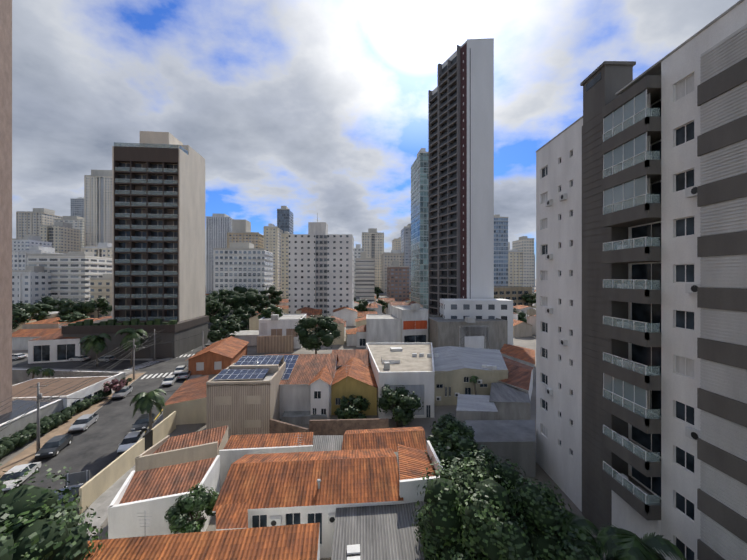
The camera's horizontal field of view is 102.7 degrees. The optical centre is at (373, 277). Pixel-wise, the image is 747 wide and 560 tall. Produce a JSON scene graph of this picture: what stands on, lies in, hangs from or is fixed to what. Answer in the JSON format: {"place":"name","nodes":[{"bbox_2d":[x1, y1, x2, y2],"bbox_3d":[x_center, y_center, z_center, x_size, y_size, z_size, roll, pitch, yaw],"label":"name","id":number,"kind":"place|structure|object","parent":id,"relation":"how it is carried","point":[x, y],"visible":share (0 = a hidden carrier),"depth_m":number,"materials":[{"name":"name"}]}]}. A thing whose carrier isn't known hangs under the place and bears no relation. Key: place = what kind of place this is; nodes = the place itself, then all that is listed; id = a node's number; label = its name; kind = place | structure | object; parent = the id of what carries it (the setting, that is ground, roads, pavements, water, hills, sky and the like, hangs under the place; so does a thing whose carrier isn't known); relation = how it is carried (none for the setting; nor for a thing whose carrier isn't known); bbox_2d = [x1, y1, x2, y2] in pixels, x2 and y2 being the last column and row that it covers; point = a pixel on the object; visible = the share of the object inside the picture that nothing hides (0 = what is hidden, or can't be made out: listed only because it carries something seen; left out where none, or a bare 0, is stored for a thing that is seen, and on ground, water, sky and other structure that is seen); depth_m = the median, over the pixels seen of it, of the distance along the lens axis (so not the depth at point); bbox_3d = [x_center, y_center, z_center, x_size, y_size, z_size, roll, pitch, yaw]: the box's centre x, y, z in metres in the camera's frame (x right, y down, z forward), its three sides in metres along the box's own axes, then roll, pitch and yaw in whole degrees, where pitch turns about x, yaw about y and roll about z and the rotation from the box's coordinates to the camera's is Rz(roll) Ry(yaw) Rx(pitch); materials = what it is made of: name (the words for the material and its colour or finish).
{"place":"outdoors","nodes":[
{"label":"outdoors","id":0,"kind":"place"},
{"bbox_2d":[12,235,52,249],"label":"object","id":1,"kind":"structure","parent":0,"point":[25,242],"depth_m":256.74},
{"bbox_2d":[12,328,60,349],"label":"house","id":2,"kind":"structure","parent":0,"point":[21,338],"depth_m":92.80,"materials":[{"name":"tile"}]},
{"bbox_2d":[70,197,83,217],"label":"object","id":3,"kind":"structure","parent":0,"point":[77,206],"depth_m":423.19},
{"bbox_2d":[89,274,111,317],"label":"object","id":4,"kind":"structure","parent":0,"point":[99,287],"depth_m":137.91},
{"bbox_2d":[227,330,258,345],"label":"house","id":5,"kind":"structure","parent":0,"point":[250,336],"depth_m":98.20,"materials":[{"name":"paint"}]},
{"bbox_2d":[0,317,535,540],"bbox_3d":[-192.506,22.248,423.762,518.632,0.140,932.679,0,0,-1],"label":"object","id":6,"kind":"structure","parent":0,"point":[93,448],"depth_m":43.91,"materials":[{"name":"concrete"}]},
{"bbox_2d":[0,462,40,492],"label":"parked car","id":7,"kind":"object","parent":6,"relation":"on","point":[16,469],"visible":0.67,"depth_m":32.17,"materials":[{"name":"white paint"}]},
{"bbox_2d":[35,434,72,458],"bbox_3d":[-40.956,21.553,38.435,2.060,1.490,4.230,0,0,-20],"label":"parked car","id":8,"kind":"object","parent":6,"relation":"on","point":[53,446],"visible":1,"depth_m":37.70,"materials":[{"name":"grey paint"}]},
{"bbox_2d":[28,331,80,363],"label":"white bank pavilion","id":9,"kind":"structure","parent":6,"relation":"on","point":[56,347],"depth_m":79.02,"materials":[{"name":"paint"}]},
{"bbox_2d":[65,470,89,488],"bbox_3d":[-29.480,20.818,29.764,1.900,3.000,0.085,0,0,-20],"label":"car","id":10,"kind":"object","parent":6,"relation":"on","point":[79,477],"visible":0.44,"depth_m":29.74,"materials":[{"name":"metal"}]},
{"bbox_2d":[68,413,98,432],"bbox_3d":[-43.145,21.553,44.556,2.060,1.490,4.230,0,0,-20],"label":"parked car","id":11,"kind":"object","parent":6,"relation":"on","point":[83,422],"visible":1,"depth_m":43.81,"materials":[{"name":"white paint"}]},
{"bbox_2d":[79,333,111,366],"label":"palm tree","id":12,"kind":"object","parent":6,"relation":"on","point":[97,342],"visible":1,"depth_m":73.50,"materials":[{"name":"green plant"}]},
{"bbox_2d":[102,378,126,392],"bbox_3d":[-48.009,20.617,55.461,3.769,3.446,3.182,0,0,-1],"label":"pink bush","id":13,"kind":"object","parent":6,"relation":"on","point":[113,384],"visible":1,"depth_m":54.97,"materials":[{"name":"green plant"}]},
{"bbox_2d":[117,430,144,453],"bbox_3d":[-31.915,21.553,39.439,2.060,1.490,4.230,0,0,-23],"label":"car","id":14,"kind":"object","parent":6,"relation":"on","point":[130,439],"visible":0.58,"depth_m":38.73,"materials":[{"name":"white paint"}]},
{"bbox_2d":[114,328,148,364],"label":"palm tree","id":15,"kind":"object","parent":6,"relation":"on","point":[135,335],"visible":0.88,"depth_m":75.20,"materials":[{"name":"green plant"}]},
{"bbox_2d":[61,131,208,359],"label":"dark balcony tower","id":16,"kind":"structure","parent":6,"relation":"on","point":[158,231],"depth_m":88.65,"materials":[{"name":"brown concrete"}]},
{"bbox_2d":[131,413,155,431],"bbox_3d":[-34.306,21.553,44.638,2.060,1.490,4.230,0,0,-20],"label":"dark car","id":17,"kind":"object","parent":6,"relation":"on","point":[141,422],"visible":0.92,"depth_m":43.70,"materials":[{"name":"grey paint"}]},
{"bbox_2d":[203,299,231,324],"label":"tree avenue cluster","id":18,"kind":"object","parent":6,"relation":"on","point":[215,307],"visible":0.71,"depth_m":117.28,"materials":[{"name":"green plant"}]},
{"bbox_2d":[205,287,242,321],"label":"tree avenue cluster","id":19,"kind":"object","parent":6,"relation":"on","point":[233,300],"visible":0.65,"depth_m":136.64,"materials":[{"name":"green plant"}]},
{"bbox_2d":[264,223,282,290],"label":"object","id":20,"kind":"structure","parent":0,"point":[272,237],"depth_m":298.64,"materials":[{"name":"concrete"}]},
{"bbox_2d":[281,231,289,298],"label":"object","id":21,"kind":"structure","parent":0,"point":[285,262],"depth_m":248.62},
{"bbox_2d":[0,279,607,559],"bbox_3d":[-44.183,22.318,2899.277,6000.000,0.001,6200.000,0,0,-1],"label":"ground","id":22,"kind":"structure","parent":0,"point":[542,475],"depth_m":45.76,"materials":[{"name":"concrete"}]},
{"bbox_2d":[0,0,11,414],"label":"brown tower","id":23,"kind":"structure","parent":22,"relation":"on","point":[5,199],"depth_m":42.04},
{"bbox_2d":[12,306,31,328],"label":"tree","id":24,"kind":"object","parent":22,"relation":"on","point":[19,316],"visible":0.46,"depth_m":102.84,"materials":[{"name":"green plant"}]},
{"bbox_2d":[12,266,50,304],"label":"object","id":25,"kind":"structure","parent":22,"relation":"on","point":[31,285],"depth_m":147.97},
{"bbox_2d":[16,302,52,320],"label":"tree","id":26,"kind":"object","parent":22,"relation":"on","point":[41,310],"visible":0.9,"depth_m":118.38,"materials":[{"name":"green plant"}]},
{"bbox_2d":[12,246,64,269],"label":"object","id":27,"kind":"structure","parent":22,"relation":"on","point":[19,259],"depth_m":201.36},
{"bbox_2d":[16,208,62,237],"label":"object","id":28,"kind":"structure","parent":22,"relation":"on","point":[28,222],"depth_m":324.73,"materials":[{"name":"concrete"}]},
{"bbox_2d":[22,317,69,328],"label":"house","id":29,"kind":"structure","parent":22,"relation":"on","point":[46,324],"depth_m":99.46,"materials":[{"name":"tile"}]},
{"bbox_2d":[0,464,107,559],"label":"tree","id":30,"kind":"object","parent":22,"relation":"on","point":[38,523],"visible":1,"depth_m":14.43,"materials":[{"name":"green plant"}]},
{"bbox_2d":[35,296,76,311],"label":"tree","id":31,"kind":"object","parent":22,"relation":"on","point":[54,303],"visible":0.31,"depth_m":142.23,"materials":[{"name":"green plant"}]},
{"bbox_2d":[0,389,111,459],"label":"hedge wall","id":32,"kind":"structure","parent":22,"relation":"on","point":[24,436],"depth_m":42.54,"materials":[{"name":"green plant"}]},
{"bbox_2d":[39,222,80,253],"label":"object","id":33,"kind":"structure","parent":22,"relation":"on","point":[64,237],"depth_m":299.14,"materials":[{"name":"concrete"}]},
{"bbox_2d":[0,369,124,438],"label":"boundary wall","id":34,"kind":"structure","parent":22,"relation":"on","point":[46,408],"depth_m":45.41,"materials":[{"name":"grey"}]},
{"bbox_2d":[12,376,113,408],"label":"white pavilion","id":35,"kind":"structure","parent":22,"relation":"on","point":[90,389],"depth_m":51.63,"materials":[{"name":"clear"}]},
{"bbox_2d":[53,216,83,247],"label":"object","id":36,"kind":"structure","parent":22,"relation":"on","point":[76,222],"depth_m":335.47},
{"bbox_2d":[26,251,111,305],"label":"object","id":37,"kind":"structure","parent":22,"relation":"on","point":[72,273],"depth_m":158.26,"materials":[{"name":"concrete"}]},
{"bbox_2d":[58,301,94,316],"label":"tree","id":38,"kind":"object","parent":22,"relation":"on","point":[75,308],"visible":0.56,"depth_m":128.24,"materials":[{"name":"green plant"}]},
{"bbox_2d":[80,295,111,318],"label":"tree","id":39,"kind":"object","parent":22,"relation":"on","point":[91,304],"visible":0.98,"depth_m":120.35,"materials":[{"name":"green plant"}]},
{"bbox_2d":[81,243,111,257],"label":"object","id":40,"kind":"structure","parent":22,"relation":"on","point":[103,250],"depth_m":202.44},
{"bbox_2d":[84,170,111,246],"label":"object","id":41,"kind":"structure","parent":22,"relation":"on","point":[97,206],"depth_m":325.86,"materials":[{"name":"concrete"}]},
{"bbox_2d":[29,329,203,452],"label":"utility poles","id":42,"kind":"object","parent":22,"relation":"on","point":[39,395],"visible":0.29,"depth_m":37.98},
{"bbox_2d":[0,329,198,430],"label":"overhead wires","id":43,"kind":"object","parent":42,"relation":"hanging from","point":[148,345],"visible":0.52,"depth_m":43.44,"materials":[{"name":"black"}]},
{"bbox_2d":[79,411,175,513],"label":"street wall","id":44,"kind":"structure","parent":22,"relation":"on","point":[93,489],"depth_m":33.35,"materials":[{"name":"beige"}]},
{"bbox_2d":[130,389,166,430],"bbox_3d":[-31.341,18.895,41.593,4.434,6.848,4.102,0,0,-1],"label":"street palm","id":45,"kind":"object","parent":22,"relation":"on","point":[146,402],"visible":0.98,"depth_m":40.56,"materials":[{"name":"green plant"}]},
{"bbox_2d":[108,455,219,538],"bbox_3d":[-17.822,19.993,26.174,7.223,4.650,5.167,0,0,-20],"label":"house row","id":46,"kind":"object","parent":22,"relation":"on","point":[154,493],"visible":0.71,"depth_m":25.21,"materials":[{"name":"paint"}]},
{"bbox_2d":[135,425,227,471],"bbox_3d":[-20.489,19.993,32.760,8.056,4.650,4.347,0,0,-24],"label":"house row","id":47,"kind":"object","parent":22,"relation":"on","point":[168,450],"visible":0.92,"depth_m":31.66,"materials":[{"name":"tile"}]},
{"bbox_2d":[163,375,208,424],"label":"house","id":48,"kind":"structure","parent":22,"relation":"on","point":[186,401],"depth_m":45.81,"materials":[{"name":"tile"}]},
{"bbox_2d":[164,483,218,533],"bbox_3d":[-13.908,19.389,22.753,3.452,5.887,3.853,0,0,-1],"label":"yard tree","id":49,"kind":"object","parent":22,"relation":"on","point":[197,501],"visible":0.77,"depth_m":22.33,"materials":[{"name":"green plant"}]},
{"bbox_2d":[84,523,319,559],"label":"house","id":50,"kind":"structure","parent":22,"relation":"on","point":[293,542],"depth_m":18.98,"materials":[{"name":"tile"}]},
{"bbox_2d":[185,336,248,375],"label":"house","id":51,"kind":"structure","parent":22,"relation":"on","point":[217,357],"depth_m":69.54,"materials":[{"name":"tile"}]},
{"bbox_2d":[205,214,231,293],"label":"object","id":52,"kind":"structure","parent":22,"relation":"on","point":[218,227],"depth_m":327.34,"materials":[{"name":"concrete"}]},
{"bbox_2d":[207,316,242,342],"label":"city tree","id":53,"kind":"object","parent":22,"relation":"on","point":[218,332],"visible":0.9,"depth_m":92.45,"materials":[{"name":"green plant"}]},
{"bbox_2d":[216,502,247,530],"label":"roof","id":54,"kind":"structure","parent":22,"relation":"on","point":[231,516],"depth_m":22.45,"materials":[{"name":"tile"}]},
{"bbox_2d":[213,242,273,316],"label":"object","id":55,"kind":"structure","parent":22,"relation":"on","point":[246,265],"depth_m":171.47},
{"bbox_2d":[227,219,263,247],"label":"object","id":56,"kind":"structure","parent":22,"relation":"on","point":[241,231],"depth_m":299.17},
{"bbox_2d":[206,355,285,437],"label":"beige house","id":57,"kind":"structure","parent":22,"relation":"on","point":[242,395],"depth_m":41.91,"materials":[{"name":"paint"}]},
{"bbox_2d":[236,289,270,312],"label":"tree avenue cluster","id":58,"kind":"object","parent":22,"relation":"on","point":[255,300],"visible":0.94,"depth_m":140.85,"materials":[{"name":"green plant"}]},
{"bbox_2d":[219,432,312,489],"bbox_3d":[-11.478,20.193,33.233,9.636,4.250,3.271,0,0,-5],"label":"house row","id":59,"kind":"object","parent":22,"relation":"on","point":[236,447],"visible":0.5,"depth_m":32.81,"materials":[{"name":"tile"}]},
{"bbox_2d":[260,286,282,306],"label":"tree avenue cluster","id":60,"kind":"object","parent":22,"relation":"on","point":[276,299],"visible":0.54,"depth_m":175.63,"materials":[{"name":"green plant"}]},
{"bbox_2d":[258,304,284,318],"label":"city tree","id":61,"kind":"object","parent":22,"relation":"on","point":[266,313],"visible":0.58,"depth_m":100.54,"materials":[{"name":"green plant"}]},
{"bbox_2d":[257,336,293,352],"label":"house","id":62,"kind":"structure","parent":22,"relation":"on","point":[275,344],"depth_m":88.95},
{"bbox_2d":[259,314,306,348],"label":"house","id":63,"kind":"structure","parent":22,"relation":"on","point":[284,324],"depth_m":93.86,"materials":[{"name":"paint"}]},
{"bbox_2d":[277,206,293,233],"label":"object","id":64,"kind":"structure","parent":22,"relation":"on","point":[285,217],"depth_m":328.61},
{"bbox_2d":[265,354,338,418],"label":"house","id":65,"kind":"structure","parent":22,"relation":"on","point":[301,371],"depth_m":48.99,"materials":[{"name":"tile"}]},
{"bbox_2d":[281,411,326,424],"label":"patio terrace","id":66,"kind":"structure","parent":22,"relation":"on","point":[297,417],"depth_m":45.58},
{"bbox_2d":[212,448,403,557],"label":"house","id":67,"kind":"structure","parent":22,"relation":"on","point":[275,489],"depth_m":24.94,"materials":[{"name":"tile"}]},
{"bbox_2d":[294,314,341,353],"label":"round tree","id":68,"kind":"object","parent":22,"relation":"on","point":[327,331],"visible":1,"depth_m":76.64,"materials":[{"name":"green plant"}]},
{"bbox_2d":[289,213,353,316],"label":"white apartment block","id":69,"kind":"structure","parent":22,"relation":"on","point":[321,267],"depth_m":153.32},
{"bbox_2d":[308,365,335,418],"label":"tall white house","id":70,"kind":"structure","parent":22,"relation":"on","point":[320,381],"depth_m":46.11,"materials":[{"name":"paint"}]},
{"bbox_2d":[313,435,342,451],"bbox_3d":[-5.084,20.418,33.273,3.898,3.800,3.688,0,0,-1],"label":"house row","id":71,"kind":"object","parent":22,"relation":"on","point":[327,442],"visible":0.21,"depth_m":33.78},
{"bbox_2d":[269,418,388,434],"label":"wall","id":72,"kind":"structure","parent":22,"relation":"on","point":[330,427],"depth_m":40.49,"materials":[{"name":"concrete"}]},
{"bbox_2d":[334,394,370,418],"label":"bush","id":73,"kind":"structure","parent":22,"relation":"on","point":[351,412],"depth_m":45.39,"materials":[{"name":"green plant"}]},
{"bbox_2d":[362,228,383,288],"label":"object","id":74,"kind":"structure","parent":22,"relation":"on","point":[373,242],"depth_m":330.49,"materials":[{"name":"concrete"}]},
{"bbox_2d":[331,501,425,559],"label":"grey shed","id":75,"kind":"structure","parent":22,"relation":"on","point":[381,532],"depth_m":21.83,"materials":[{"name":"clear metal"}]},
{"bbox_2d":[138,304,496,559],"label":"roof clutter","id":76,"kind":"object","parent":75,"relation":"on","point":[353,549],"visible":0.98,"depth_m":53.73,"materials":[{"name":"white"}]},
{"bbox_2d":[366,314,400,342],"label":"commercial building","id":77,"kind":"structure","parent":22,"relation":"on","point":[383,328],"depth_m":94.81,"materials":[{"name":"paint"}]},
{"bbox_2d":[342,427,426,461],"bbox_3d":[1.317,20.068,34.731,10.060,4.500,5.114,0,0,-5],"label":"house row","id":78,"kind":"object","parent":22,"relation":"on","point":[393,438],"visible":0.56,"depth_m":33.66,"materials":[{"name":"tile"}]},
{"bbox_2d":[381,250,403,292],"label":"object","id":79,"kind":"structure","parent":22,"relation":"on","point":[387,258],"depth_m":300.27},
{"bbox_2d":[387,261,409,301],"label":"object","id":80,"kind":"structure","parent":22,"relation":"on","point":[398,279],"depth_m":240.37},
{"bbox_2d":[366,342,434,418],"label":"white commercial building","id":81,"kind":"structure","parent":22,"relation":"on","point":[408,371],"depth_m":48.96,"materials":[{"name":"paint"}]},
{"bbox_2d":[377,384,423,426],"bbox_3d":[3.549,19.110,45.130,6.578,6.429,6.191,0,0,45],"label":"tree","id":82,"kind":"object","parent":22,"relation":"on","point":[405,403],"visible":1,"depth_m":43.66,"materials":[{"name":"green plant"}]},
{"bbox_2d":[401,224,410,291],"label":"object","id":83,"kind":"structure","parent":22,"relation":"on","point":[406,240],"depth_m":300.31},
{"bbox_2d":[391,305,427,342],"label":"commercial building","id":84,"kind":"structure","parent":22,"relation":"on","point":[414,326],"depth_m":94.52,"materials":[{"name":"paint"}]},
{"bbox_2d":[411,148,427,308],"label":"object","id":85,"kind":"structure","parent":22,"relation":"on","point":[419,230],"depth_m":173.15,"materials":[{"name":"glass"}]},
{"bbox_2d":[398,441,443,503],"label":"house","id":86,"kind":"structure","parent":22,"relation":"on","point":[413,463],"depth_m":26.47,"materials":[{"name":"tile"}]},
{"bbox_2d":[414,503,472,559],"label":"garden tree","id":87,"kind":"object","parent":22,"relation":"on","point":[428,550],"visible":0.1,"depth_m":19.43,"materials":[{"name":"green plant"}]},
{"bbox_2d":[424,431,476,467],"bbox_3d":[8.250,18.706,28.740,5.785,7.255,5.867,0,0,-19],"label":"garden tree","id":88,"kind":"object","parent":22,"relation":"on","point":[459,444],"visible":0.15,"depth_m":28.56,"materials":[{"name":"green plant"}]},
{"bbox_2d":[426,412,478,450],"bbox_3d":[8.777,18.930,33.970,5.972,6.787,5.337,0,0,-1],"label":"garden tree","id":89,"kind":"object","parent":22,"relation":"on","point":[444,427],"visible":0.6,"depth_m":33.09,"materials":[{"name":"green plant"}]},
{"bbox_2d":[434,445,496,475],"bbox_3d":[8.352,18.571,25.836,6.768,7.520,6.616,0,0,-1],"label":"garden tree","id":90,"kind":"object","parent":22,"relation":"on","point":[449,455],"visible":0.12,"depth_m":26.62,"materials":[{"name":"green plant"}]},
{"bbox_2d":[433,346,507,405],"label":"beige commercial building","id":91,"kind":"structure","parent":22,"relation":"on","point":[456,368],"depth_m":52.73,"materials":[{"name":"paint"}]},
{"bbox_2d":[440,299,512,344],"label":"building","id":92,"kind":"structure","parent":22,"relation":"on","point":[477,308],"depth_m":96.58,"materials":[{"name":"paint"}]},
{"bbox_2d":[456,394,497,422],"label":"house","id":93,"kind":"structure","parent":22,"relation":"on","point":[474,407],"depth_m":43.20,"materials":[{"name":"concrete"}]},
{"bbox_2d":[410,444,571,559],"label":"garden tree","id":94,"kind":"object","parent":22,"relation":"on","point":[451,494],"visible":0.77,"depth_m":18.78,"materials":[{"name":"green plant"}]},
{"bbox_2d":[464,420,535,476],"bbox_3d":[15.403,20.318,35.912,10.831,4.000,5.031,0,0,-1],"label":"grey annex","id":95,"kind":"object","parent":22,"relation":"on","point":[514,441],"visible":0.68,"depth_m":33.63,"materials":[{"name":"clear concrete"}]},
{"bbox_2d":[494,214,508,285],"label":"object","id":96,"kind":"structure","parent":22,"relation":"on","point":[501,252],"depth_m":231.68,"materials":[{"name":"glass"}]},
{"bbox_2d":[489,382,530,419],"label":"house","id":97,"kind":"structure","parent":22,"relation":"on","point":[511,402],"depth_m":45.90,"materials":[{"name":"paint"}]},
{"bbox_2d":[494,286,531,306],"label":"building","id":98,"kind":"structure","parent":22,"relation":"on","point":[514,293],"depth_m":186.46,"materials":[{"name":"paint"}]},
{"bbox_2d":[508,249,522,286],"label":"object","id":99,"kind":"structure","parent":22,"relation":"on","point":[515,267],"depth_m":302.25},
{"bbox_2d":[498,356,533,398],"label":"house","id":100,"kind":"structure","parent":22,"relation":"on","point":[520,376],"depth_m":53.70,"materials":[{"name":"tile"}]},
{"bbox_2d":[513,319,532,336],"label":"house","id":101,"kind":"structure","parent":22,"relation":"on","point":[522,329],"depth_m":113.25,"materials":[{"name":"paint"}]},
{"bbox_2d":[512,236,534,293],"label":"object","id":102,"kind":"structure","parent":22,"relation":"on","point":[525,245],"depth_m":302.44,"materials":[{"name":"concrete"}]},
{"bbox_2d":[462,476,603,559],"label":"garden tree","id":103,"kind":"object","parent":22,"relation":"on","point":[539,508],"visible":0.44,"depth_m":17.31,"materials":[{"name":"green plant"}]},
{"bbox_2d":[557,508,603,559],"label":"palm","id":104,"kind":"object","parent":22,"relation":"on","point":[578,521],"visible":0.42,"depth_m":19.62,"materials":[{"name":"green plant"}]},
{"bbox_2d":[595,523,685,559],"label":"palm","id":105,"kind":"object","parent":22,"relation":"on","point":[619,544],"visible":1,"depth_m":17.12,"materials":[{"name":"green plant"}]},
{"bbox_2d":[536,0,746,559],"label":"apartment building","id":106,"kind":"structure","parent":22,"relation":"on","point":[641,305],"depth_m":20.90,"materials":[{"name":"paint"}]},
{"bbox_2d":[333,306,357,325],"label":"house","id":107,"kind":"structure","parent":0,"point":[348,315],"depth_m":138.77,"materials":[{"name":"paint"}]},
{"bbox_2d":[331,349,368,368],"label":"tiled roof","id":108,"kind":"structure","parent":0,"point":[345,356],"depth_m":61.28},
{"bbox_2d":[331,357,377,414],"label":"yellow house","id":109,"kind":"structure","parent":0,"point":[356,377],"depth_m":48.50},
{"bbox_2d":[355,252,374,301],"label":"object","id":110,"kind":"structure","parent":0,"point":[364,277],"depth_m":229.93,"materials":[{"name":"concrete"}]},
{"bbox_2d":[428,38,493,315],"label":"skyscraper","id":111,"kind":"structure","parent":0,"point":[461,180],"depth_m":107.02,"materials":[{"name":"paint"}]},
{"bbox_2d":[428,316,507,349],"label":"building","id":112,"kind":"structure","parent":0,"point":[483,333],"depth_m":88.71,"materials":[{"name":"grey concrete"}]},
{"bbox_2d":[500,344,534,381],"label":"house","id":113,"kind":"structure","parent":0,"point":[523,355],"depth_m":70.25,"materials":[{"name":"tile"}]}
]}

